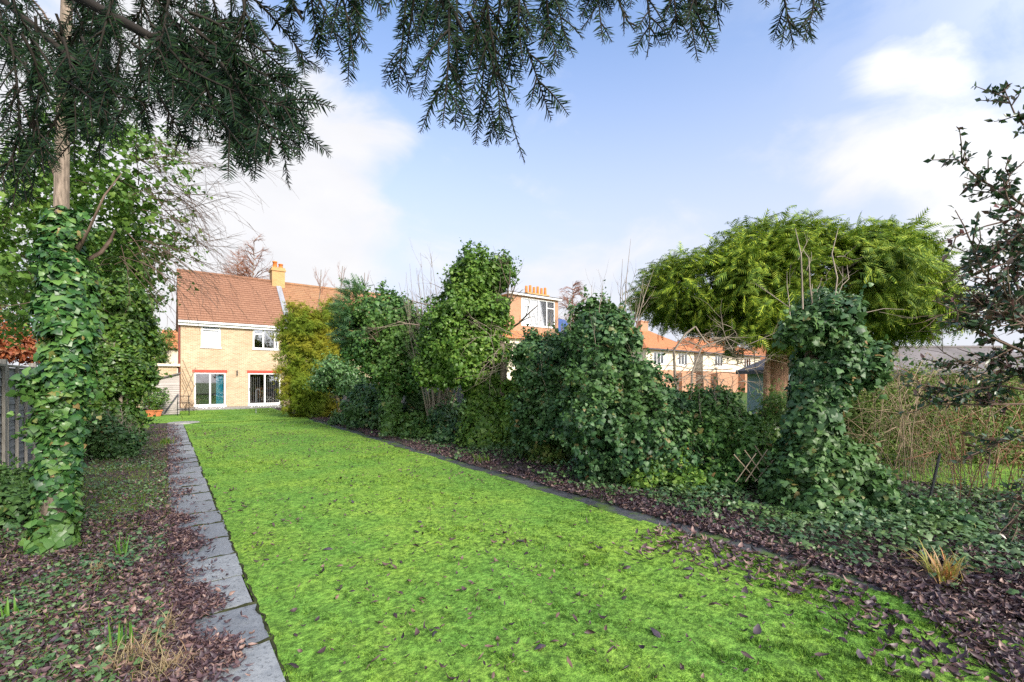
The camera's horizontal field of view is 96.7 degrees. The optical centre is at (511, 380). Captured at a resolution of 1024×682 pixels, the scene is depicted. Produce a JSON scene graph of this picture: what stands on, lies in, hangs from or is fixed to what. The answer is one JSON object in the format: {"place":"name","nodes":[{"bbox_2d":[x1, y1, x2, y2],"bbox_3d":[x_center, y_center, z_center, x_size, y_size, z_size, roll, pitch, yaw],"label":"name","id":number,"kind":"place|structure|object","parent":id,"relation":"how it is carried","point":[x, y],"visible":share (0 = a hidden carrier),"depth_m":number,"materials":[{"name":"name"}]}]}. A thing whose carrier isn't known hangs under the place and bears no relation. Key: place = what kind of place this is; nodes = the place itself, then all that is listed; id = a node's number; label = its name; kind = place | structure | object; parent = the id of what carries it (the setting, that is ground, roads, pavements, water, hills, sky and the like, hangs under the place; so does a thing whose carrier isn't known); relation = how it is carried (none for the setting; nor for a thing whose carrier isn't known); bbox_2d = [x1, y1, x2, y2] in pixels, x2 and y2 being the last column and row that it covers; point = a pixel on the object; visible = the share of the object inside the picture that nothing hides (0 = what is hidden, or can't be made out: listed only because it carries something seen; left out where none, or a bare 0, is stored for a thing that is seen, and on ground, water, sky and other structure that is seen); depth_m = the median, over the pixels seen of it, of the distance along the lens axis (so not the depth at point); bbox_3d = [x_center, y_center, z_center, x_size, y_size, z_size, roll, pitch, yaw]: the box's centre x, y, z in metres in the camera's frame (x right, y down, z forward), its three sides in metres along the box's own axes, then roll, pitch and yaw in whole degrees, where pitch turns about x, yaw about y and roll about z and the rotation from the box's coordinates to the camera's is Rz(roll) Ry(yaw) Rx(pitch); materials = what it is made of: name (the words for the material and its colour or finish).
{"place":"outdoors","nodes":[
{"label":"outdoors","id":0,"kind":"place"},
{"bbox_2d":[0,214,35,351],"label":"tree","id":1,"kind":"object","parent":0,"point":[7,304],"visible":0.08,"depth_m":15.73,"materials":[{"name":"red plant"}]},
{"bbox_2d":[0,423,176,681],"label":"flower bed","id":2,"kind":"object","parent":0,"point":[96,476],"visible":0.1,"depth_m":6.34,"materials":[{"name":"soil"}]},
{"bbox_2d":[0,596,19,623],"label":"bulb shoots","id":3,"kind":"object","parent":2,"relation":"on","point":[6,611],"visible":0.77,"depth_m":3.10,"materials":[{"name":"green plant"}]},
{"bbox_2d":[0,451,34,529],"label":"ivy mound","id":4,"kind":"object","parent":2,"relation":"on","point":[16,507],"visible":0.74,"depth_m":5.08,"materials":[{"name":"green plant"}]},
{"bbox_2d":[0,305,40,365],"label":"copper beech","id":5,"kind":"object","parent":2,"relation":"on","point":[13,354],"visible":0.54,"depth_m":9.66,"materials":[{"name":"orange plant"}]},
{"bbox_2d":[0,359,41,469],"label":"timber fence","id":6,"kind":"object","parent":2,"relation":"on","point":[9,427],"visible":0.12,"depth_m":7.13,"materials":[{"name":"grey wood"}]},
{"bbox_2d":[0,435,172,681],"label":"ground ivy","id":7,"kind":"object","parent":2,"relation":"on","point":[98,647],"visible":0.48,"depth_m":3.27,"materials":[{"name":"green plant"}]},
{"bbox_2d":[83,561,110,575],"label":"straw tuft","id":8,"kind":"object","parent":2,"relation":"on","point":[97,567],"visible":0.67,"depth_m":3.81,"materials":[{"name":"plant"}]},
{"bbox_2d":[83,404,154,460],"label":"shrub","id":9,"kind":"object","parent":2,"relation":"on","point":[110,435],"visible":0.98,"depth_m":9.38,"materials":[{"name":"green plant"}]},
{"bbox_2d":[108,617,133,647],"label":"bulb shoots","id":10,"kind":"object","parent":2,"relation":"on","point":[121,636],"visible":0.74,"depth_m":2.73,"materials":[{"name":"green plant"}]},
{"bbox_2d":[113,534,129,555],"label":"bulb shoots","id":11,"kind":"object","parent":2,"relation":"on","point":[119,551],"visible":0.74,"depth_m":4.18,"materials":[{"name":"green plant"}]},
{"bbox_2d":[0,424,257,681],"bbox_3d":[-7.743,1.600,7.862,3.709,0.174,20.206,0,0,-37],"label":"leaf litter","id":12,"kind":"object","parent":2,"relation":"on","point":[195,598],"visible":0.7,"depth_m":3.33,"materials":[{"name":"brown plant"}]},
{"bbox_2d":[87,219,175,432],"bbox_3d":[-9.564,-1.125,11.019,2.337,5.594,2.957,0,0,-37],"label":"ivy bush","id":13,"kind":"object","parent":2,"relation":"on","point":[133,371],"visible":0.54,"depth_m":10.64,"materials":[{"name":"green plant"}]},
{"bbox_2d":[91,626,184,670],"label":"straw tuft","id":14,"kind":"object","parent":2,"relation":"on","point":[128,649],"visible":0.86,"depth_m":2.62,"materials":[{"name":"beige plant"}]},
{"bbox_2d":[0,0,299,557],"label":"ivy clad tree","id":15,"kind":"object","parent":2,"relation":"on","point":[61,382],"visible":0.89,"depth_m":4.56,"materials":[{"name":"green plant"}]},
{"bbox_2d":[126,639,196,681],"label":"straw tuft","id":16,"kind":"object","parent":2,"relation":"on","point":[167,664],"visible":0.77,"depth_m":2.51,"materials":[{"name":"beige plant"}]},
{"bbox_2d":[135,605,198,638],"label":"straw tuft","id":17,"kind":"object","parent":2,"relation":"on","point":[168,620],"visible":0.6,"depth_m":2.97,"materials":[{"name":"beige plant"}]},
{"bbox_2d":[161,436,175,444],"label":"grass tuft","id":18,"kind":"object","parent":2,"relation":"on","point":[166,441],"visible":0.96,"depth_m":11.65,"materials":[{"name":"green plant"}]},
{"bbox_2d":[143,372,180,414],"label":"shed","id":19,"kind":"structure","parent":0,"point":[172,384],"depth_m":21.77,"materials":[{"name":"white wood"}]},
{"bbox_2d":[146,414,182,423],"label":"lawn","id":20,"kind":"structure","parent":0,"point":[167,418],"depth_m":19.53,"materials":[{"name":"green plant"}]},
{"bbox_2d":[146,409,162,416],"bbox_3d":[-16.500,1.495,20.842,0.820,0.310,0.560,0,0,-37],"label":"terracotta planter","id":21,"kind":"object","parent":20,"relation":"on","point":[155,412],"visible":0.57,"depth_m":20.70,"materials":[{"name":"orange ceramic"}]},
{"bbox_2d":[139,387,174,410],"bbox_3d":[-16.370,0.828,20.888,1.550,1.509,1.250,0,0,-13],"label":"potted bay","id":22,"kind":"object","parent":21,"relation":"in","point":[153,400],"visible":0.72,"depth_m":20.70,"materials":[{"name":"green plant"}]},
{"bbox_2d":[177,396,189,415],"bbox_3d":[-15.322,1.175,21.214,0.500,0.951,0.340,0,0,-37],"label":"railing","id":23,"kind":"object","parent":20,"relation":"on","point":[188,402],"visible":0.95,"depth_m":21.15,"materials":[{"name":"black metal"}]},
{"bbox_2d":[167,421,199,424],"bbox_3d":[-12.593,1.626,17.471,1.035,0.088,1.031,0,0,-37],"label":"stepping stone","id":24,"kind":"object","parent":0,"point":[181,422],"visible":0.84,"depth_m":17.27,"materials":[{"name":"grey stone"}]},
{"bbox_2d":[166,424,289,681],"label":"path","id":25,"kind":"structure","parent":0,"point":[265,667],"depth_m":3.77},
{"bbox_2d":[176,261,287,407],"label":"brick house","id":26,"kind":"structure","parent":0,"point":[225,359],"depth_m":28.41,"materials":[{"name":"brick"}]},
{"bbox_2d":[194,372,226,406],"bbox_3d":[-18.085,0.527,27.266,1.681,2.055,0.200,0,0,-37],"label":"patio door","id":27,"kind":"structure","parent":26,"relation":"in","point":[195,389],"depth_m":27.27,"materials":[{"name":"white plastic"}]},
{"bbox_2d":[200,326,221,348],"bbox_3d":[-18.066,-2.718,27.306,1.082,1.538,0.160,0,0,-37],"label":"window","id":28,"kind":"structure","parent":26,"relation":"in","point":[219,328],"depth_m":27.43,"materials":[{"name":"white plastic"}]},
{"bbox_2d":[256,387,262,402],"bbox_3d":[-16.413,0.980,29.516,0.400,1.100,0.425,0,0,-37],"label":"dining chair","id":29,"kind":"object","parent":26,"relation":"in","point":[260,394],"visible":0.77,"depth_m":29.39,"materials":[{"name":"brown wood"}]},
{"bbox_2d":[247,373,280,405],"bbox_3d":[-15.766,0.527,29.031,1.928,2.055,0.200,0,0,-37],"label":"patio door","id":30,"kind":"structure","parent":26,"relation":"in","point":[277,403],"depth_m":28.85,"materials":[{"name":"white plastic"}]},
{"bbox_2d":[252,329,279,350],"bbox_3d":[-15.726,-2.695,29.087,1.574,1.473,0.160,0,0,-37],"label":"window","id":31,"kind":"structure","parent":26,"relation":"in","point":[262,334],"depth_m":29.00,"materials":[{"name":"white plastic"}]},
{"bbox_2d":[180,405,285,410],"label":"patio","id":32,"kind":"structure","parent":0,"point":[238,407],"depth_m":26.61,"materials":[{"name":"beige stone"}]},
{"bbox_2d":[180,408,306,422],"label":"lawn","id":33,"kind":"structure","parent":0,"point":[262,416],"depth_m":21.18,"materials":[{"name":"green plant"}]},
{"bbox_2d":[180,394,198,410],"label":"bare shrub","id":34,"kind":"object","parent":33,"relation":"on","point":[186,405],"visible":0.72,"depth_m":24.45,"materials":[{"name":"brown plant"}]},
{"bbox_2d":[457,285,566,397],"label":"dormer house","id":35,"kind":"structure","parent":0,"point":[519,306],"depth_m":45.79,"materials":[{"name":"orange brick"}]},
{"bbox_2d":[521,297,554,327],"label":"window","id":36,"kind":"structure","parent":35,"relation":"in","point":[543,305],"depth_m":46.60,"materials":[{"name":"white plastic"}]},
{"bbox_2d":[0,0,1023,368],"label":"sky","id":37,"kind":"structure","parent":0,"point":[665,149],"materials":[{"name":"blue"}]},
{"bbox_2d":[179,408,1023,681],"bbox_3d":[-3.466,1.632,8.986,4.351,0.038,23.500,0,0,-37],"label":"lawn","id":38,"kind":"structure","parent":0,"point":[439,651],"depth_m":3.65,"materials":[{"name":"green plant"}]},
{"bbox_2d":[188,420,852,681],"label":"fallen leaves","id":39,"kind":"object","parent":38,"relation":"on","point":[417,632],"visible":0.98,"depth_m":3.92,"materials":[{"name":"brown plant"}]},
{"bbox_2d":[531,643,545,649],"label":"curled leaf","id":40,"kind":"object","parent":38,"relation":"on","point":[540,645],"visible":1,"depth_m":2.77,"materials":[{"name":"plant"}]},
{"bbox_2d":[649,627,665,637],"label":"curled leaf","id":41,"kind":"object","parent":38,"relation":"on","point":[656,633],"visible":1,"depth_m":2.91,"materials":[{"name":"plant"}]},
{"bbox_2d":[812,652,829,656],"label":"curled leaf","id":42,"kind":"object","parent":38,"relation":"on","point":[820,654],"visible":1,"depth_m":2.65,"materials":[{"name":"plant"}]},
{"bbox_2d":[838,613,854,624],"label":"curled leaf","id":43,"kind":"object","parent":38,"relation":"on","point":[849,621],"visible":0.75,"depth_m":3.06,"materials":[{"name":"brown plant"}]},
{"bbox_2d":[457,392,746,411],"bbox_3d":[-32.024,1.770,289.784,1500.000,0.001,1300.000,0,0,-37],"label":"ground","id":44,"kind":"structure","parent":0,"point":[744,396],"depth_m":43.13,"materials":[{"name":"brown soil"}]},
{"bbox_2d":[136,363,179,407],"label":"brick garage","id":45,"kind":"structure","parent":44,"relation":"on","point":[170,369],"depth_m":24.84,"materials":[{"name":"beige brick"}]},
{"bbox_2d":[144,314,177,363],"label":"tree","id":46,"kind":"object","parent":44,"relation":"on","point":[169,331],"visible":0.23,"depth_m":40.60,"materials":[{"name":"green plant"}]},
{"bbox_2d":[162,330,177,372],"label":"white house","id":47,"kind":"structure","parent":44,"relation":"on","point":[173,357],"depth_m":41.82,"materials":[{"name":"white paint"}]},
{"bbox_2d":[223,252,258,276],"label":"birch tree","id":48,"kind":"object","parent":44,"relation":"on","point":[237,264],"visible":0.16,"depth_m":55.03,"materials":[{"name":"brown plant"}]},
{"bbox_2d":[214,235,272,278],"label":"birch tree","id":49,"kind":"object","parent":44,"relation":"on","point":[245,267],"visible":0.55,"depth_m":51.20,"materials":[{"name":"brown plant"}]},
{"bbox_2d":[282,282,390,404],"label":"attached house","id":50,"kind":"structure","parent":44,"relation":"on","point":[295,291],"depth_m":33.10,"materials":[{"name":"orange tile"}]},
{"bbox_2d":[0,0,828,213],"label":"yew tree","id":51,"kind":"object","parent":44,"relation":"on","point":[189,70],"visible":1,"depth_m":1.25,"materials":[{"name":"green plant"}]},
{"bbox_2d":[558,280,586,320],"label":"birch tree","id":52,"kind":"object","parent":44,"relation":"on","point":[577,284],"visible":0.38,"depth_m":61.66,"materials":[{"name":"brown plant"}]},
{"bbox_2d":[870,346,1023,428],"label":"long shed","id":53,"kind":"structure","parent":44,"relation":"on","point":[954,351],"depth_m":15.55,"materials":[{"name":"wood boards"},{"name":"roofing felt"}]},
{"bbox_2d":[180,408,1023,628],"bbox_3d":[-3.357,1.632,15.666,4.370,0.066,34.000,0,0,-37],"label":"flower bed","id":54,"kind":"object","parent":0,"point":[888,558],"visible":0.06,"depth_m":4.88,"materials":[{"name":"soil"}]},
{"bbox_2d":[262,294,350,417],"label":"conifer hedge","id":55,"kind":"object","parent":54,"relation":"on","point":[303,330],"visible":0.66,"depth_m":20.18,"materials":[{"name":"green plant"}]},
{"bbox_2d":[303,271,338,309],"bbox_3d":[-11.147,-2.300,25.221,2.754,7.904,1.623,0,0,19],"label":"bare tree","id":56,"kind":"object","parent":54,"relation":"on","point":[315,272],"visible":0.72,"depth_m":24.87,"materials":[{"name":"brown plant"}]},
{"bbox_2d":[302,346,366,411],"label":"laurel shrub","id":57,"kind":"object","parent":54,"relation":"on","point":[328,375],"visible":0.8,"depth_m":18.06,"materials":[{"name":"green plant"}]},
{"bbox_2d":[317,260,357,409],"bbox_3d":[-9.417,-2.456,24.792,2.424,8.216,2.554,0,0,-17],"label":"bare tree","id":58,"kind":"object","parent":54,"relation":"on","point":[341,282],"visible":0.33,"depth_m":24.89,"materials":[{"name":"brown plant"}]},
{"bbox_2d":[327,376,384,429],"bbox_3d":[-5.310,0.755,16.098,4.155,2.006,1.859,0,0,44],"label":"ivy mound","id":59,"kind":"object","parent":54,"relation":"on","point":[360,408],"visible":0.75,"depth_m":15.32,"materials":[{"name":"green plant"}]},
{"bbox_2d":[323,273,425,437],"bbox_3d":[-3.677,-0.812,14.144,3.958,5.111,3.363,0,0,-37],"label":"ivy clad tree","id":60,"kind":"object","parent":54,"relation":"on","point":[382,357],"visible":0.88,"depth_m":13.15,"materials":[{"name":"green plant"}]},
{"bbox_2d":[329,382,465,406],"bbox_3d":[-7.133,0.825,22.840,0.090,1.750,18.990,0,0,-37],"label":"timber fence","id":61,"kind":"object","parent":54,"relation":"on","point":[460,394],"depth_m":16.05,"materials":[{"name":"brown wood"}]},
{"bbox_2d":[390,409,431,438],"bbox_3d":[-2.668,1.283,12.996,1.338,0.936,1.909,0,0,-37],"label":"ivy mound","id":62,"kind":"object","parent":54,"relation":"on","point":[412,423],"visible":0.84,"depth_m":12.90,"materials":[{"name":"green plant"}]},
{"bbox_2d":[402,384,466,421],"bbox_3d":[-2.250,0.800,13.947,2.968,1.841,1.458,0,0,17],"label":"ivy mound","id":63,"kind":"object","parent":54,"relation":"on","point":[414,403],"visible":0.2,"depth_m":13.81,"materials":[{"name":"green plant"}]},
{"bbox_2d":[399,242,480,415],"bbox_3d":[-2.031,-1.353,12.988,3.182,6.027,2.156,0,0,10],"label":"multi stemmed shrub","id":64,"kind":"object","parent":54,"relation":"on","point":[441,396],"visible":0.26,"depth_m":12.91,"materials":[{"name":"brown plant"}]},
{"bbox_2d":[425,397,475,444],"bbox_3d":[-1.643,1.087,12.326,1.535,1.313,1.765,0,0,-16],"label":"ivy mound","id":65,"kind":"object","parent":54,"relation":"on","point":[443,420],"visible":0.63,"depth_m":12.22,"materials":[{"name":"green plant"}]},
{"bbox_2d":[351,237,561,449],"bbox_3d":[-0.976,-0.821,10.974,4.486,5.190,4.202,0,0,-37],"label":"ivy clad tree","id":66,"kind":"object","parent":54,"relation":"on","point":[464,341],"visible":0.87,"depth_m":10.71,"materials":[{"name":"green plant"}]},
{"bbox_2d":[470,453,489,463],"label":"grass tuft","id":67,"kind":"object","parent":54,"relation":"on","point":[485,459],"visible":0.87,"depth_m":8.97,"materials":[{"name":"green plant"}]},
{"bbox_2d":[499,304,578,461],"bbox_3d":[0.787,-0.013,9.356,2.191,3.478,2.906,0,0,-37],"label":"ivy bush","id":68,"kind":"object","parent":54,"relation":"on","point":[536,362],"visible":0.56,"depth_m":8.77,"materials":[{"name":"green plant"}]},
{"bbox_2d":[516,434,572,466],"bbox_3d":[0.689,1.300,9.192,1.008,0.833,1.393,0,0,-37],"label":"ivy mound","id":69,"kind":"object","parent":54,"relation":"on","point":[547,453],"visible":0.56,"depth_m":8.84,"materials":[{"name":"green plant"}]},
{"bbox_2d":[309,419,909,595],"bbox_3d":[-2.806,1.666,11.510,0.390,0.068,19.902,0,0,-36],"label":"path edging","id":70,"kind":"object","parent":54,"relation":"on","point":[637,516],"visible":0.51,"depth_m":5.74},
{"bbox_2d":[585,240,657,355],"bbox_3d":[2.042,-0.567,8.706,1.422,4.438,1.005,0,0,18],"label":"bare sapling","id":71,"kind":"object","parent":54,"relation":"on","point":[630,293],"visible":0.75,"depth_m":8.62,"materials":[{"name":"brown plant"}]},
{"bbox_2d":[550,269,719,486],"bbox_3d":[2.002,-0.117,7.755,2.757,3.879,2.728,0,0,8],"label":"ivy bush","id":72,"kind":"object","parent":54,"relation":"on","point":[621,412],"visible":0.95,"depth_m":7.04,"materials":[{"name":"green plant"}]},
{"bbox_2d":[303,413,1023,597],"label":"ground ivy","id":73,"kind":"object","parent":54,"relation":"on","point":[890,519],"visible":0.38,"depth_m":4.93,"materials":[{"name":"green plant"}]},
{"bbox_2d":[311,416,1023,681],"bbox_3d":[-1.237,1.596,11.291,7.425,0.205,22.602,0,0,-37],"label":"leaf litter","id":74,"kind":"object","parent":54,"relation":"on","point":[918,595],"visible":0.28,"depth_m":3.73,"materials":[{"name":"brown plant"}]},
{"bbox_2d":[620,442,722,496],"bbox_3d":[2.364,1.323,6.845,1.295,0.842,1.562,0,0,-37],"label":"ivy mound","id":75,"kind":"object","parent":54,"relation":"on","point":[692,476],"visible":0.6,"depth_m":6.63,"materials":[{"name":"green plant"}]},
{"bbox_2d":[649,296,787,404],"bbox_3d":[3.919,-0.045,9.061,3.968,3.403,2.223,0,0,-11],"label":"arching shrub","id":76,"kind":"object","parent":54,"relation":"on","point":[709,345],"visible":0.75,"depth_m":9.00,"materials":[{"name":"brown plant"}]},
{"bbox_2d":[670,356,781,494],"bbox_3d":[3.348,0.648,7.201,1.966,2.133,2.034,0,0,-37],"label":"ivy bush","id":77,"kind":"object","parent":54,"relation":"on","point":[730,424],"visible":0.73,"depth_m":6.75,"materials":[{"name":"green plant"}]},
{"bbox_2d":[733,445,776,481],"bbox_3d":[3.432,1.141,6.221,0.792,0.509,0.090,0,0,0],"label":"trellis panel","id":78,"kind":"object","parent":54,"relation":"on","point":[754,464],"visible":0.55,"depth_m":6.21,"materials":[{"name":"wood"}]},
{"bbox_2d":[754,228,914,528],"bbox_3d":[4.096,-0.196,5.894,1.944,3.861,1.674,0,0,-37],"label":"ivy clad stump","id":79,"kind":"object","parent":54,"relation":"on","point":[821,463],"visible":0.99,"depth_m":5.69,"materials":[{"name":"green plant"}]},
{"bbox_2d":[871,483,995,532],"bbox_3d":[4.721,1.561,5.354,0.947,0.749,1.514,0,0,-16],"label":"ivy mound","id":80,"kind":"object","parent":54,"relation":"on","point":[972,519],"visible":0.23,"depth_m":5.11,"materials":[{"name":"green plant"}]},
{"bbox_2d":[893,537,983,586],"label":"crocosmia clump","id":81,"kind":"object","parent":54,"relation":"on","point":[941,571],"visible":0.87,"depth_m":3.65,"materials":[{"name":"beige plant"}]},
{"bbox_2d":[889,81,1023,547],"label":"holly tree","id":82,"kind":"object","parent":54,"relation":"on","point":[997,305],"visible":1,"depth_m":3.48,"materials":[{"name":"green plant"}]},
{"bbox_2d":[633,320,698,392],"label":"hip roofed house","id":83,"kind":"structure","parent":0,"point":[653,344],"depth_m":58.55,"materials":[{"name":"red brick"}]},
{"bbox_2d":[653,352,663,364],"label":"window","id":84,"kind":"structure","parent":83,"relation":"in","point":[660,360],"depth_m":56.83,"materials":[{"name":"white plastic"}]},
{"bbox_2d":[678,353,687,365],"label":"window","id":85,"kind":"structure","parent":83,"relation":"in","point":[683,359],"depth_m":59.87,"materials":[{"name":"white plastic"}]},
{"bbox_2d":[677,336,764,392],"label":"hip roofed house","id":86,"kind":"structure","parent":0,"point":[710,361],"depth_m":65.51,"materials":[{"name":"red brick"}]},
{"bbox_2d":[715,356,722,366],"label":"window","id":87,"kind":"structure","parent":86,"relation":"in","point":[718,358],"depth_m":65.39,"materials":[{"name":"white plastic"}]},
{"bbox_2d":[744,357,750,366],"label":"window","id":88,"kind":"structure","parent":86,"relation":"in","point":[749,363],"depth_m":70.41,"materials":[{"name":"white plastic"}]},
{"bbox_2d":[747,345,765,359],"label":"hip roofed house","id":89,"kind":"structure","parent":0,"point":[760,352],"depth_m":83.89,"materials":[{"name":"orange brick"}]},
{"bbox_2d":[877,453,1023,496],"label":"neighbour lawn","id":90,"kind":"structure","parent":0,"point":[1005,480],"depth_m":7.84,"materials":[{"name":"green plant"}]},
{"bbox_2d":[736,357,796,413],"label":"garden shed","id":91,"kind":"structure","parent":90,"relation":"on","point":[752,375],"depth_m":14.15,"materials":[{"name":"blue wood"}]},
{"bbox_2d":[748,378,787,462],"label":"feathery shrub","id":92,"kind":"object","parent":90,"relation":"on","point":[774,401],"visible":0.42,"depth_m":7.46,"materials":[{"name":"green plant"}]},
{"bbox_2d":[621,205,985,409],"bbox_3d":[6.209,-1.097,10.587,6.551,5.494,6.515,0,0,-37],"label":"conifer tree","id":93,"kind":"object","parent":90,"relation":"on","point":[896,265],"visible":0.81,"depth_m":8.98,"materials":[{"name":"green plant"}]},
{"bbox_2d":[759,343,1021,478],"bbox_3d":[7.547,0.576,8.518,7.194,2.632,3.871,0,0,-37],"label":"bramble bush","id":94,"kind":"object","parent":90,"relation":"on","point":[892,430],"visible":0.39,"depth_m":7.71,"materials":[{"name":"brown plant"}]},
{"bbox_2d":[758,323,1023,492],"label":"bramble bush","id":95,"kind":"object","parent":90,"relation":"on","point":[933,431],"visible":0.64,"depth_m":7.14,"materials":[{"name":"brown plant"}]},
{"bbox_2d":[843,351,965,470],"bbox_3d":[7.499,0.600,9.110,3.122,2.437,1.979,0,0,-2],"label":"privet hedge","id":96,"kind":"object","parent":90,"relation":"on","point":[866,421],"visible":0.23,"depth_m":8.72,"materials":[{"name":"brown plant"}]},
{"bbox_2d":[854,342,1023,501],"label":"bramble bush","id":97,"kind":"object","parent":90,"relation":"on","point":[1018,456],"visible":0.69,"depth_m":6.47,"materials":[{"name":"green plant"}]},
{"bbox_2d":[872,453,1023,514],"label":"wire fence","id":98,"kind":"object","parent":90,"relation":"on","point":[935,474],"visible":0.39,"depth_m":5.79,"materials":[{"name":"black metal"}]},
{"bbox_2d":[930,358,1023,466],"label":"privet hedge","id":99,"kind":"object","parent":90,"relation":"on","point":[1015,378],"visible":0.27,"depth_m":9.03,"materials":[{"name":"green plant"}]}
]}

